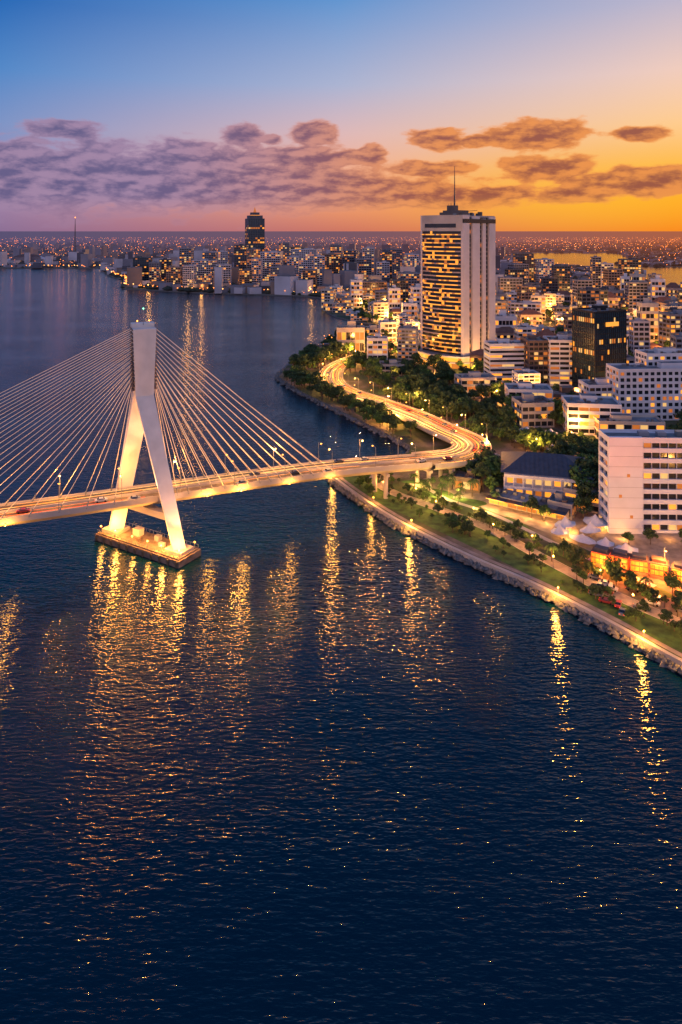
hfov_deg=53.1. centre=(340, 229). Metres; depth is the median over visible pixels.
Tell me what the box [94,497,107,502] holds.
car
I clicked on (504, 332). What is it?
lowrise building
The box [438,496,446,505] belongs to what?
tree
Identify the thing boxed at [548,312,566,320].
lowrise building
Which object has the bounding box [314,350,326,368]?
tree
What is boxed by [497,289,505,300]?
lowrise building
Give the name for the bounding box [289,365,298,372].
tree
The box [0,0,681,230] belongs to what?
sky
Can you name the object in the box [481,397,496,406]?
tree
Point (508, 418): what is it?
tree
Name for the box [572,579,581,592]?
tree
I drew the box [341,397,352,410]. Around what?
tree
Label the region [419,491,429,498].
tree
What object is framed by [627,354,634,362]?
lowrise building
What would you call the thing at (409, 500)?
tree
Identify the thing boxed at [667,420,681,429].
tree
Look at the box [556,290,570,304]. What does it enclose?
lowrise building
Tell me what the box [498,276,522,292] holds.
city block
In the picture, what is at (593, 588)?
tree
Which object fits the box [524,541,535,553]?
tree
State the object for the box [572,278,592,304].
city block
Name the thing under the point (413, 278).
city block
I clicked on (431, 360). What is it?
tree
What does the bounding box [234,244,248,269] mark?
city block
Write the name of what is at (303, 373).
tree
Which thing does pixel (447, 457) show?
car
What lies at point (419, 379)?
tree
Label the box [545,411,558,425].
tree
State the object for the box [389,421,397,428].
tree
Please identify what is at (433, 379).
tree
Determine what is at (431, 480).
palm tree
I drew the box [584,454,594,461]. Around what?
tree
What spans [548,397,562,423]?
tree
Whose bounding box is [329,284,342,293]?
lowrise building
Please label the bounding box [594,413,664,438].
pavilion building
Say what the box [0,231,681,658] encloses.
ground
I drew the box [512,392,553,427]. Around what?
lowrise building
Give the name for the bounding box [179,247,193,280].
city block
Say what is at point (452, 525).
tree
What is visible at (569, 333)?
city block
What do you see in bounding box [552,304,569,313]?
lowrise building
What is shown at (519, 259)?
city block
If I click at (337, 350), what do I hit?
tree
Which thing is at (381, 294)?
city block
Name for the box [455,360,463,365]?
tree
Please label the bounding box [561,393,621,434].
terrace building
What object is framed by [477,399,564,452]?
road
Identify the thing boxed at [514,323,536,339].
lowrise building
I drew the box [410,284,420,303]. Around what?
lowrise building
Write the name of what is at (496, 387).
tree
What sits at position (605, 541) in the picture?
canopy
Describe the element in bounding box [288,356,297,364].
tree
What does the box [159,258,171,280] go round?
city block
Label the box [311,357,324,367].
tree
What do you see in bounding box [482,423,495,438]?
tree
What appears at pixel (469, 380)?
flat roof office
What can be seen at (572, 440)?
tree
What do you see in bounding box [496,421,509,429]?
tree
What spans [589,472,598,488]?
tree
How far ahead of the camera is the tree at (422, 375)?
477.37 m
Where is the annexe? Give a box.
[563,480,598,513]
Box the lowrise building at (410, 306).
[401,298,417,318]
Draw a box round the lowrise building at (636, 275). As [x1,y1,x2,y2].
[630,270,644,281]
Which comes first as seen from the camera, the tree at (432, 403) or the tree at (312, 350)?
the tree at (432, 403)
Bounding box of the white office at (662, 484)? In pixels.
[599,429,681,532]
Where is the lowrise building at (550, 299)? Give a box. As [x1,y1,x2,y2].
[544,291,555,310]
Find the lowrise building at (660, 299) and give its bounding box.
[652,296,670,301]
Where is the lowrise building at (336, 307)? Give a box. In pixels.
[332,303,345,312]
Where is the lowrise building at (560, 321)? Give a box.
[555,317,563,325]
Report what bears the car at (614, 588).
on the promenade
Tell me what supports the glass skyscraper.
on the ground at (422, 439)
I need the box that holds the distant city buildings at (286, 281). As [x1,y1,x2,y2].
[0,237,681,294]
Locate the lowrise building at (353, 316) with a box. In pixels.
[350,310,367,319]
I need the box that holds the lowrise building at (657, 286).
[650,275,664,301]
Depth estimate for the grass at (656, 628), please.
242.25 m
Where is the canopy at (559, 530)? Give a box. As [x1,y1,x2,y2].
[551,524,568,539]
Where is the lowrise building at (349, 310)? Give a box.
[346,308,353,315]
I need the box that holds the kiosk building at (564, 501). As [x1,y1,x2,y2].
[547,491,576,519]
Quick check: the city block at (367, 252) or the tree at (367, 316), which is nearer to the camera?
the tree at (367, 316)
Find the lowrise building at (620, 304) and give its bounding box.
[618,300,623,308]
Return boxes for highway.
[320,343,491,498]
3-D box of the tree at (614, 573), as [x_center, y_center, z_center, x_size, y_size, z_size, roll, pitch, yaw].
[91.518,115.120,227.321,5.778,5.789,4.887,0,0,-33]
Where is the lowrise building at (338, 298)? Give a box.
[336,294,343,302]
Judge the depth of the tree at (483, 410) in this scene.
416.72 m
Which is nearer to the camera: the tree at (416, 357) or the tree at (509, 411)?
the tree at (509, 411)
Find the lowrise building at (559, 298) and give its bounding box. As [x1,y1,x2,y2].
[556,293,563,305]
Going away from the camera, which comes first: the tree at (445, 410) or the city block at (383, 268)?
the tree at (445, 410)
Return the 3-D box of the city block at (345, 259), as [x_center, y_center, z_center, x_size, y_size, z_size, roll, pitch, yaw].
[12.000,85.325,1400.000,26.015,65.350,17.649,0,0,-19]
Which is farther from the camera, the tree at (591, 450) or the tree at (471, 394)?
the tree at (471, 394)
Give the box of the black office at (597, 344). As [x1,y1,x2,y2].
[572,304,626,387]
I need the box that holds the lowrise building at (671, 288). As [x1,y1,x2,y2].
[665,282,680,296]
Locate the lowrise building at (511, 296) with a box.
[506,290,516,313]
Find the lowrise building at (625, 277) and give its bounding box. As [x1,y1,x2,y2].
[620,273,629,293]
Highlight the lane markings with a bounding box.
[0,369,479,516]
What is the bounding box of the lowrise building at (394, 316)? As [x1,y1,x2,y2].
[392,312,414,321]
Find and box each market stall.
[590,544,610,567]
[610,548,629,572]
[630,551,648,576]
[649,555,668,579]
[671,561,681,580]
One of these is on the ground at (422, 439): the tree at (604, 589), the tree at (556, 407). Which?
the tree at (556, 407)
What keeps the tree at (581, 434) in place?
on the ground at (422, 439)
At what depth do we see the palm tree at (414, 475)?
313.42 m
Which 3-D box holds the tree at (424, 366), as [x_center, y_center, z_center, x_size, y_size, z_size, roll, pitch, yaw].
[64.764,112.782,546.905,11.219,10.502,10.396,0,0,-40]
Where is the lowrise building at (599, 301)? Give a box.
[589,300,609,306]
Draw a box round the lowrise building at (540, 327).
[536,324,554,333]
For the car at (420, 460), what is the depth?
312.25 m
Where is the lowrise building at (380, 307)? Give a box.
[371,300,387,321]
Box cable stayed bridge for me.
[0,308,431,568]
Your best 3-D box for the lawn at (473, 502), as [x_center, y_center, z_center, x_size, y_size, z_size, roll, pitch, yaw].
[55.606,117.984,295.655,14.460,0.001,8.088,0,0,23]
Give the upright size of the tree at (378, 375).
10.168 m
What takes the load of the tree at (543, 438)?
on the ground at (422, 439)
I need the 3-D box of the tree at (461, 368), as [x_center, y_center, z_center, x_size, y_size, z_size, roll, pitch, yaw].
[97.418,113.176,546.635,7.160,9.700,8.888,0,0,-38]
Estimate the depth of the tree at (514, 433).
369.60 m
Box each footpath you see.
[340,477,681,656]
[423,485,655,586]
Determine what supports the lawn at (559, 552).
on the ground at (422, 439)
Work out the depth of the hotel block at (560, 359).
502.43 m
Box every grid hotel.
[606,361,681,419]
[635,347,681,365]
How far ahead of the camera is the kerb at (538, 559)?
241.65 m
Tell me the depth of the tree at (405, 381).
484.88 m
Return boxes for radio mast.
[74,217,75,251]
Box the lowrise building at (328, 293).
[321,287,335,307]
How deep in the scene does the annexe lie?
288.87 m
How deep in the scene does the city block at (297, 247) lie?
1566.96 m
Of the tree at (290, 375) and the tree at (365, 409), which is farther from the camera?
the tree at (290, 375)
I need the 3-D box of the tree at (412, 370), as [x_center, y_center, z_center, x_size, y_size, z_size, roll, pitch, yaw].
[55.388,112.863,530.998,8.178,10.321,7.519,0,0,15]
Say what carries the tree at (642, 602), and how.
on the grass at (656, 628)
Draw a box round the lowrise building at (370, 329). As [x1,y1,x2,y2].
[364,325,377,335]
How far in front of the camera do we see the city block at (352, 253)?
1586.01 m
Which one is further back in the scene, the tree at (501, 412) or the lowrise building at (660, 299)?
the lowrise building at (660, 299)
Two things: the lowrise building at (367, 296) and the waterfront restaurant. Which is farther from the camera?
the lowrise building at (367, 296)
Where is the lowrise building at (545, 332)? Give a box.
[536,329,556,337]
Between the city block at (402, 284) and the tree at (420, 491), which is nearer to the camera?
the tree at (420, 491)
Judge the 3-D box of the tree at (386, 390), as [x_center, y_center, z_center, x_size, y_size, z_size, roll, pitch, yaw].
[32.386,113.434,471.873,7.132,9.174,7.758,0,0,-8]
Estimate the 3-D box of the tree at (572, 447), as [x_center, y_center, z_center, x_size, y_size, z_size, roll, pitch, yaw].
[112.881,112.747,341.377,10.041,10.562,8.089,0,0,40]
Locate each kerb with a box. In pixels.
[369,474,668,622]
[381,481,680,618]
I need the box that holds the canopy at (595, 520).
[583,513,606,531]
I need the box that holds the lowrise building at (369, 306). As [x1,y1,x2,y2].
[368,301,374,312]
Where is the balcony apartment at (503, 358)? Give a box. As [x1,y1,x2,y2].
[484,338,523,383]
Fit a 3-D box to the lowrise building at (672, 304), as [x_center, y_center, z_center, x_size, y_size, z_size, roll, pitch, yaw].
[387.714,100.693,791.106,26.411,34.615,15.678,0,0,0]
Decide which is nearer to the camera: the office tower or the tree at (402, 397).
the tree at (402, 397)
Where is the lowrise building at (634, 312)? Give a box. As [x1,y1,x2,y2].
[633,308,636,316]
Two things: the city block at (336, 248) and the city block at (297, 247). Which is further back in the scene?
the city block at (297, 247)
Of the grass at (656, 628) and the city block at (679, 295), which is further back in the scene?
the city block at (679, 295)
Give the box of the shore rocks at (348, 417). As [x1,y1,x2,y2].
[275,363,414,454]
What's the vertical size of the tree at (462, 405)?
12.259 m
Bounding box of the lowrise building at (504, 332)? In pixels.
[495,327,513,339]
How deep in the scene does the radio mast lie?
2617.35 m
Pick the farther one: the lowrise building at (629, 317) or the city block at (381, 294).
the city block at (381, 294)
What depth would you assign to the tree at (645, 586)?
220.14 m
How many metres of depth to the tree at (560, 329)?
728.83 m
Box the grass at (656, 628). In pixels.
[345,474,681,651]
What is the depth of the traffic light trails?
368.46 m
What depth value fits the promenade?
248.96 m
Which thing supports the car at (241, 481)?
on the cable stayed bridge
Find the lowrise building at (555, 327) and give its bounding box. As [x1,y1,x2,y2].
[552,325,563,334]
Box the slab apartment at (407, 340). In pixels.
[397,324,417,365]
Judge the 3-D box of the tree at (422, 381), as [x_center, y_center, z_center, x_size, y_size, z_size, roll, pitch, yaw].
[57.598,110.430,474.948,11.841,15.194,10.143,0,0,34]
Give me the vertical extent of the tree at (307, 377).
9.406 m
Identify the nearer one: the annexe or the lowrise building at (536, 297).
the annexe
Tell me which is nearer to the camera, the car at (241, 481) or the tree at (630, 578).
the tree at (630, 578)
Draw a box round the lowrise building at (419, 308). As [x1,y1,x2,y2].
[418,301,420,315]
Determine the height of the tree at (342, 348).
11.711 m
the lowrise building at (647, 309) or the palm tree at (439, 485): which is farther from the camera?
the lowrise building at (647, 309)
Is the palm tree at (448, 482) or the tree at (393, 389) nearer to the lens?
the palm tree at (448, 482)
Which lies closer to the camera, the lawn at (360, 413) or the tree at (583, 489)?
the tree at (583, 489)
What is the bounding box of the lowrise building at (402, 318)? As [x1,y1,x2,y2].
[397,313,410,327]
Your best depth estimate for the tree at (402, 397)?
455.90 m
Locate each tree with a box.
[284,371,288,380]
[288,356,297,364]
[288,372,294,384]
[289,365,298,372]
[290,375,297,386]
[295,376,305,389]
[296,371,306,377]
[297,354,307,364]
[298,365,310,372]
[298,376,308,387]
[301,359,311,366]
[307,361,316,370]
[307,385,314,392]
[309,348,317,353]
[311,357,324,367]
[311,371,325,382]
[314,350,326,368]
[314,382,329,399]
[321,348,329,365]
[325,334,333,339]
[326,345,333,357]
[327,387,336,400]
[329,341,339,357]
[329,346,344,359]
[330,351,338,360]
[334,385,342,401]
[335,387,344,395]
[340,345,346,357]
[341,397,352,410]
[344,341,353,355]
[345,359,355,367]
[347,398,359,411]
[349,350,361,370]
[353,399,362,412]
[354,477,363,484]
[357,310,363,317]
[359,363,377,385]
[360,398,373,405]
[361,299,367,306]
[362,404,372,417]
[362,413,370,421]
[363,312,372,321]
[365,477,371,483]
[366,357,382,367]
[367,406,374,419]
[372,373,382,386]
[372,403,392,424]
[372,410,385,425]
[373,364,382,373]
[373,376,383,388]
[378,379,388,388]
[381,330,389,336]
[381,412,398,429]
[382,372,391,378]
[382,387,390,398]
[384,414,399,431]
[388,341,396,354]
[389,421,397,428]
[390,366,400,372]
[391,346,396,356]
[391,371,398,380]
[391,386,397,400]
[395,382,410,389]
[396,387,406,402]
[398,392,407,403]
[401,378,411,388]
[402,483,412,490]
[404,363,411,369]
[404,420,417,436]
[405,392,418,407]
[405,497,416,508]
[407,368,417,373]
[408,473,419,486]
[409,352,424,364]
[409,373,428,387]
[409,486,415,495]
[410,386,429,408]
[413,399,422,408]
[414,377,428,387]
[415,364,426,369]
[415,379,429,388]
[415,489,421,498]
[416,508,422,516]
[419,392,430,405]
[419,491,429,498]
[420,397,429,410]
[420,483,432,498]
[424,355,438,373]
[425,373,434,380]
[425,478,435,490]
[427,382,445,390]
[427,401,434,408]
[428,394,437,402]
[429,376,436,383]
[429,497,438,505]
[430,386,440,394]
[430,407,437,415]
[433,361,447,370]
[433,503,443,511]
[434,354,443,360]
[434,397,446,416]
[434,491,440,498]
[435,369,444,378]
[436,365,452,376]
[436,482,446,496]
[437,392,446,397]
[437,475,447,483]
[438,379,449,389]
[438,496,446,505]
[440,405,450,420]
[441,360,451,368]
[441,391,453,398]
[441,499,448,505]
[441,516,453,525]
[442,401,460,422]
[443,479,455,494]
[444,367,454,376]
[445,394,457,403]
[445,473,455,489]
[448,521,456,532]
[450,384,462,393]
[450,502,457,511]
[453,492,463,499]
[454,386,468,397]
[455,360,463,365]
[455,487,465,492]
[457,397,469,416]
[457,401,471,420]
[458,365,467,371]
[459,420,468,427]
[460,515,469,521]
[461,396,471,416]
[461,457,477,471]
[465,404,476,416]
[465,523,475,536]
[465,524,473,536]
[467,478,479,496]
[468,389,477,399]
[468,421,479,432]
[470,359,483,370]
[470,401,484,410]
[470,424,483,433]
[470,461,490,491]
[472,384,488,401]
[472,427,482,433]
[473,446,499,477]
[478,407,488,414]
[478,510,486,519]
[479,414,494,432]
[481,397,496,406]
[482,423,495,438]
[482,455,502,475]
[483,530,490,535]
[484,385,493,397]
[484,475,498,490]
[486,514,494,527]
[487,516,498,528]
[488,406,497,414]
[489,382,500,393]
[490,394,498,400]
[490,415,498,425]
[490,491,499,497]
[491,519,500,530]
[493,428,505,440]
[494,380,503,386]
[494,407,507,417]
[494,417,503,423]
[495,477,503,486]
[496,395,505,403]
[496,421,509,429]
[498,386,504,394]
[498,537,506,547]
[499,521,511,530]
[502,405,516,417]
[502,414,515,425]
[503,394,519,407]
[504,426,513,440]
[505,522,515,534]
[506,427,518,447]
[512,528,519,541]
[513,520,523,529]
[515,431,535,451]
[519,530,530,542]
[521,427,536,439]
[522,319,530,324]
[522,494,539,517]
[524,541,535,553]
[524,554,531,564]
[529,441,539,451]
[530,553,538,560]
[531,435,546,452]
[531,533,542,541]
[532,427,546,448]
[534,541,541,549]
[536,561,546,571]
[537,429,552,450]
[537,553,547,561]
[538,504,551,521]
[540,374,545,381]
[544,442,563,453]
[544,543,558,561]
[545,310,553,320]
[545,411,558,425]
[545,430,556,444]
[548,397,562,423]
[552,383,559,390]
[553,433,566,441]
[553,438,575,455]
[554,404,562,425]
[555,326,563,333]
[555,538,568,555]
[556,416,564,428]
[559,430,569,436]
[562,543,578,561]
[563,445,576,454]
[564,432,583,443]
[566,551,575,564]
[568,464,595,487]
[570,439,580,445]
[571,554,582,565]
[571,564,581,579]
[572,495,593,518]
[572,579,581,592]
[573,482,598,514]
[574,457,598,476]
[575,582,586,590]
[576,548,590,563]
[577,432,586,437]
[577,441,598,453]
[577,570,587,583]
[582,437,591,445]
[582,562,593,572]
[584,447,598,457]
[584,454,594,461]
[588,583,603,599]
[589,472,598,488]
[592,455,598,472]
[592,568,603,575]
[598,584,608,592]
[602,556,627,574]
[605,586,613,593]
[607,595,615,605]
[608,567,624,583]
[610,576,622,584]
[621,531,634,544]
[623,611,631,616]
[624,570,638,580]
[624,574,636,591]
[625,578,638,593]
[629,608,642,617]
[636,599,650,616]
[639,576,653,586]
[639,583,648,590]
[641,590,651,599]
[642,528,658,544]
[648,587,658,597]
[648,596,657,606]
[657,614,669,623]
[661,596,669,607]
[661,609,672,625]
[663,570,681,594]
[664,340,669,346]
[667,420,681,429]
[670,595,681,616]
[671,617,681,630]
[673,410,681,420]
[674,590,681,605]
[678,528,681,541]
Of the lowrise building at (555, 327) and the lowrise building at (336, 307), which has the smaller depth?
the lowrise building at (555, 327)
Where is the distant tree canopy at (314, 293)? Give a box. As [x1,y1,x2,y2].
[0,241,681,296]
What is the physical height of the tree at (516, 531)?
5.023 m
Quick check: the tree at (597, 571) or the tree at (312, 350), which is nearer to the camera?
the tree at (597, 571)
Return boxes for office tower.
[418,166,495,368]
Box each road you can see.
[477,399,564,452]
[647,576,670,584]
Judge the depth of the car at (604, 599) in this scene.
215.59 m
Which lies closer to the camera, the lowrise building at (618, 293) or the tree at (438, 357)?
the tree at (438, 357)
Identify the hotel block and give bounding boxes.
[520,334,548,383]
[543,334,571,387]
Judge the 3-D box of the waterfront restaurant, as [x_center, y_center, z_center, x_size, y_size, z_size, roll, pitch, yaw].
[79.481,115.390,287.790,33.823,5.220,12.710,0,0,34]
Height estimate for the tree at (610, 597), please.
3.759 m
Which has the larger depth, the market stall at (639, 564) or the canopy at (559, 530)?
the canopy at (559, 530)
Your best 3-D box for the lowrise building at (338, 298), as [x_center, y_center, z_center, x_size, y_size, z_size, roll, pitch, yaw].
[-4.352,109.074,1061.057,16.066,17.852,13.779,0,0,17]
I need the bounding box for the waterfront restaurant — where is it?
[486,487,568,519]
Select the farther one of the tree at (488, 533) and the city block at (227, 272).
the city block at (227, 272)
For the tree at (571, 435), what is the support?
on the ground at (422, 439)
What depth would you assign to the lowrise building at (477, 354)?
555.85 m
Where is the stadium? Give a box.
[7,254,44,261]
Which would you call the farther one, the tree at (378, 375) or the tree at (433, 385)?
the tree at (378, 375)
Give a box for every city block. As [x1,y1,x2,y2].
[133,256,151,279]
[149,261,160,283]
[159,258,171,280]
[166,266,181,283]
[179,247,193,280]
[183,264,196,286]
[192,259,216,282]
[202,251,216,259]
[216,263,231,283]
[218,250,228,263]
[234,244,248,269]
[238,269,251,284]
[247,248,260,269]
[251,257,261,283]
[260,251,282,280]
[270,266,277,286]
[279,242,289,264]
[287,255,298,279]
[290,246,306,248]
[290,248,321,278]
[302,269,316,287]
[313,255,324,284]
[322,253,340,272]
[330,244,342,256]
[339,256,353,269]
[343,249,358,261]
[355,258,371,279]
[362,247,373,274]
[363,279,386,294]
[375,289,387,301]
[376,261,389,277]
[382,248,401,275]
[382,251,391,278]
[389,278,408,301]
[396,271,420,290]
[404,253,418,269]
[495,299,505,313]
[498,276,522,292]
[505,267,524,283]
[507,263,528,283]
[510,300,540,315]
[512,252,533,282]
[513,255,524,263]
[517,284,535,300]
[534,258,553,282]
[541,276,557,293]
[551,264,569,291]
[558,330,571,335]
[564,312,571,330]
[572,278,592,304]
[577,287,599,307]
[590,255,600,287]
[596,288,607,304]
[597,286,618,289]
[600,262,613,286]
[603,267,622,289]
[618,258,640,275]
[624,280,647,308]
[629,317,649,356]
[648,273,661,285]
[656,300,681,311]
[659,310,681,346]
[664,307,681,311]
[670,332,681,348]
[677,290,681,301]
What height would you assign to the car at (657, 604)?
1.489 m
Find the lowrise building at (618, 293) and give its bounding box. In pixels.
[608,286,622,300]
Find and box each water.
[0,268,681,1023]
[534,253,681,284]
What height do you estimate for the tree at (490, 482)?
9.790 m
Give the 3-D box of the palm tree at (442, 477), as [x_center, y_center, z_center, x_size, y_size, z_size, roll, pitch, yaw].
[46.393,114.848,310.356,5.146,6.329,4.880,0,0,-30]
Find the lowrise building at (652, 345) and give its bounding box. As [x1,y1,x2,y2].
[650,343,662,348]
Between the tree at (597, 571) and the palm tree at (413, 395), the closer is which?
the tree at (597, 571)
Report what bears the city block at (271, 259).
on the ground at (422, 439)
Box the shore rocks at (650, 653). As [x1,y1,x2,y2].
[326,479,681,674]
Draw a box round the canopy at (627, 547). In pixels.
[613,541,637,552]
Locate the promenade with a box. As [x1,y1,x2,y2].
[370,474,680,621]
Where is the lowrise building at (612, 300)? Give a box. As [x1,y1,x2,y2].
[608,292,618,307]
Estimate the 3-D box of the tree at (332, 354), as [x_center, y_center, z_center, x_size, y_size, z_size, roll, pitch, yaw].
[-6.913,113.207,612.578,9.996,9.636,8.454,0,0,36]
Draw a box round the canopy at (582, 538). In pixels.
[569,533,595,546]
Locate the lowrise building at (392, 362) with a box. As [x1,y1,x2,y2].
[380,359,405,375]
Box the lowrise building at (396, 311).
[389,309,400,317]
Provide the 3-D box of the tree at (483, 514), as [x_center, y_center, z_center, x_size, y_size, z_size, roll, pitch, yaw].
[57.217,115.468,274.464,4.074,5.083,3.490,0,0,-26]
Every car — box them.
[16,507,29,513]
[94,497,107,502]
[128,495,140,499]
[237,480,246,483]
[249,471,259,475]
[289,470,300,474]
[333,459,343,463]
[359,456,368,460]
[417,458,426,462]
[443,456,452,459]
[588,573,601,579]
[588,590,603,596]
[598,579,612,584]
[599,596,613,604]
[604,584,617,591]
[614,599,621,607]
[618,607,625,616]
[633,603,647,611]
[645,598,659,606]
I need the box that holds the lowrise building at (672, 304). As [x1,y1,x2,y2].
[661,302,681,311]
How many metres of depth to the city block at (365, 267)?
1383.01 m
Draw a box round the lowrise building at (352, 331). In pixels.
[337,321,364,352]
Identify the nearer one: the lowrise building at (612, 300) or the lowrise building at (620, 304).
the lowrise building at (612, 300)
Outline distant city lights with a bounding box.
[0,237,678,340]
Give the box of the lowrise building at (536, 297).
[531,292,545,320]
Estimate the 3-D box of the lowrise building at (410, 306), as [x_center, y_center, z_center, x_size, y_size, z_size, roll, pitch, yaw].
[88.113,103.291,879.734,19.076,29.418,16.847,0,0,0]
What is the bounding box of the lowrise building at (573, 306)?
[570,303,576,313]
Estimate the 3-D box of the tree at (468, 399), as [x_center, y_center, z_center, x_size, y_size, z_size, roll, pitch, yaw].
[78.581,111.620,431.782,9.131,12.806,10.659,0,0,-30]
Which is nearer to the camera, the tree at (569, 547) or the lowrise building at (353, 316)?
the tree at (569, 547)
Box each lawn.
[354,406,403,422]
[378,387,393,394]
[401,479,426,483]
[416,488,452,498]
[422,409,453,416]
[454,497,486,506]
[503,516,530,529]
[554,548,596,568]
[619,576,671,597]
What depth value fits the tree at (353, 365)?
563.82 m
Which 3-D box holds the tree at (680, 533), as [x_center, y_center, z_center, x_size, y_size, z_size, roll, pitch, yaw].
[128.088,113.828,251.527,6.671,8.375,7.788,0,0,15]
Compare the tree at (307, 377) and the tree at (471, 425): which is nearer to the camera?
the tree at (471, 425)
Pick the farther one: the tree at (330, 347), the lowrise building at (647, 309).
the lowrise building at (647, 309)
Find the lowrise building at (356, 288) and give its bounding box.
[350,277,362,306]
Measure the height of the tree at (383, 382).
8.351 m
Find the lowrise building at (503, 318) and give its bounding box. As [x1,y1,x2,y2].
[495,309,516,328]
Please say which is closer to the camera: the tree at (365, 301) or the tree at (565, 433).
the tree at (565, 433)
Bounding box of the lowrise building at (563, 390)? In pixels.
[553,386,577,399]
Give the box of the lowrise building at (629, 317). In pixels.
[627,315,632,331]
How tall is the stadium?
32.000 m
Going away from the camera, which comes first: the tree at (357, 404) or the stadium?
the tree at (357, 404)
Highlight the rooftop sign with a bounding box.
[606,322,618,326]
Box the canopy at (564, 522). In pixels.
[554,516,575,527]
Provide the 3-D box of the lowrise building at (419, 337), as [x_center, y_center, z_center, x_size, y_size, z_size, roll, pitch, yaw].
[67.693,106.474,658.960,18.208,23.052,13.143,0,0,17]
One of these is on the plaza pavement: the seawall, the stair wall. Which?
the stair wall
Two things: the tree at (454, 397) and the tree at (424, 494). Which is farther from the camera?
the tree at (454, 397)
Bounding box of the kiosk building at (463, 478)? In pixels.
[453,469,481,492]
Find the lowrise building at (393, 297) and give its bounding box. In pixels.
[388,285,399,311]
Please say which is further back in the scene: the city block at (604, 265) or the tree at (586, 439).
the city block at (604, 265)
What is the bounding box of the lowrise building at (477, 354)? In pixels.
[469,349,483,370]
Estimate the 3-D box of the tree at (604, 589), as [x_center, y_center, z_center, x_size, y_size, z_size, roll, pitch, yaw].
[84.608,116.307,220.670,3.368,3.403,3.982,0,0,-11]
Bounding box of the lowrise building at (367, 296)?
[362,294,374,309]
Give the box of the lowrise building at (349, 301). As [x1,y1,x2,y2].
[342,295,353,308]
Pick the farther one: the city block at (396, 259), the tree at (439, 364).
the city block at (396, 259)
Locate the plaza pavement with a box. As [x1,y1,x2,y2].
[409,473,681,587]
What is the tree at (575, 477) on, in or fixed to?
on the plaza pavement
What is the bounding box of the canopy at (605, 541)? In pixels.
[596,536,614,546]
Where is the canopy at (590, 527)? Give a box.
[579,522,600,534]
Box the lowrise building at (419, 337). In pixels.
[418,330,420,345]
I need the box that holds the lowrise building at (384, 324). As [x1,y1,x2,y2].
[378,318,396,342]
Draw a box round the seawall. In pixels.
[332,478,681,665]
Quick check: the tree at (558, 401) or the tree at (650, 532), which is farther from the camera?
the tree at (558, 401)
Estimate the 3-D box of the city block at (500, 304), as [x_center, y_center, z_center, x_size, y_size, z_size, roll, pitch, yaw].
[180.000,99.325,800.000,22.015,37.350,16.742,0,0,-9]
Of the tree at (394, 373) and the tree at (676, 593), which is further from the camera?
the tree at (394, 373)
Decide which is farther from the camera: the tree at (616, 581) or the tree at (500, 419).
the tree at (500, 419)
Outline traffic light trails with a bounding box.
[0,343,484,517]
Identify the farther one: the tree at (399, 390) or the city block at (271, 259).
the city block at (271, 259)
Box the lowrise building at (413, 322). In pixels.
[404,319,419,329]
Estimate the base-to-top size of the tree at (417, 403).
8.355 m
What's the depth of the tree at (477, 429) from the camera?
383.09 m
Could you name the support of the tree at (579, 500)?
on the plaza pavement
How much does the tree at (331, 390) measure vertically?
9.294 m
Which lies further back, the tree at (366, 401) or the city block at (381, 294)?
the city block at (381, 294)
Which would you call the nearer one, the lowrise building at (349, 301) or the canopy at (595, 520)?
the canopy at (595, 520)
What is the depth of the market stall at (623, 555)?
237.92 m
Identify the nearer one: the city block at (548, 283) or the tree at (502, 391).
the tree at (502, 391)
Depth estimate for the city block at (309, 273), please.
1310.78 m
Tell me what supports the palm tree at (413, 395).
on the ground at (422, 439)
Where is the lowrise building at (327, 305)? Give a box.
[323,300,338,310]
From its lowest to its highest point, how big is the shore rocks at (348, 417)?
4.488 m
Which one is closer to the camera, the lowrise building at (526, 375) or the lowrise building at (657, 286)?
the lowrise building at (526, 375)
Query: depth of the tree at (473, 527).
261.65 m
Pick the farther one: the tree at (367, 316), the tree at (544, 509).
the tree at (367, 316)
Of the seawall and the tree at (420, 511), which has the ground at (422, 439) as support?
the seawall
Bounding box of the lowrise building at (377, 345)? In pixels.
[367,333,387,359]
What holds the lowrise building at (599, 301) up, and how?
on the ground at (422, 439)
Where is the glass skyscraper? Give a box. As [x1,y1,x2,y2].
[245,208,264,251]
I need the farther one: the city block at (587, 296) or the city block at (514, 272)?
the city block at (514, 272)
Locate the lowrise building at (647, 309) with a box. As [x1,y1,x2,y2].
[637,298,658,342]
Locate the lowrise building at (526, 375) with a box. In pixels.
[512,368,539,382]
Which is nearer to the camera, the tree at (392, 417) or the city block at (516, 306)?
the tree at (392, 417)
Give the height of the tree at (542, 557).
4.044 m
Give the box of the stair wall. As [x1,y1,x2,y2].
[608,430,681,533]
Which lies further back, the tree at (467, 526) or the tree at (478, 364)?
the tree at (478, 364)
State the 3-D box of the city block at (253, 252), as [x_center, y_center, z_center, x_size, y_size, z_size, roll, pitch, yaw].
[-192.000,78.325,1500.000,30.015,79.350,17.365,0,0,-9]
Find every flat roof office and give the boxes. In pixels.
[455,371,496,397]
[504,381,552,407]
[578,377,611,395]
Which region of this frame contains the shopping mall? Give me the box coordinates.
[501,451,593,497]
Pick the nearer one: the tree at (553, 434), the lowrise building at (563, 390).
the tree at (553, 434)
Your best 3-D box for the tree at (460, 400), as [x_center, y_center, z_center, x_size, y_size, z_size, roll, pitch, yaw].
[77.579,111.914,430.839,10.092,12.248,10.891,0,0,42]
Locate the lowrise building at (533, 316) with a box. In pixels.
[517,309,542,326]
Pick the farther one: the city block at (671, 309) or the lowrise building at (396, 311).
the lowrise building at (396, 311)
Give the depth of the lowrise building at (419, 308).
900.92 m

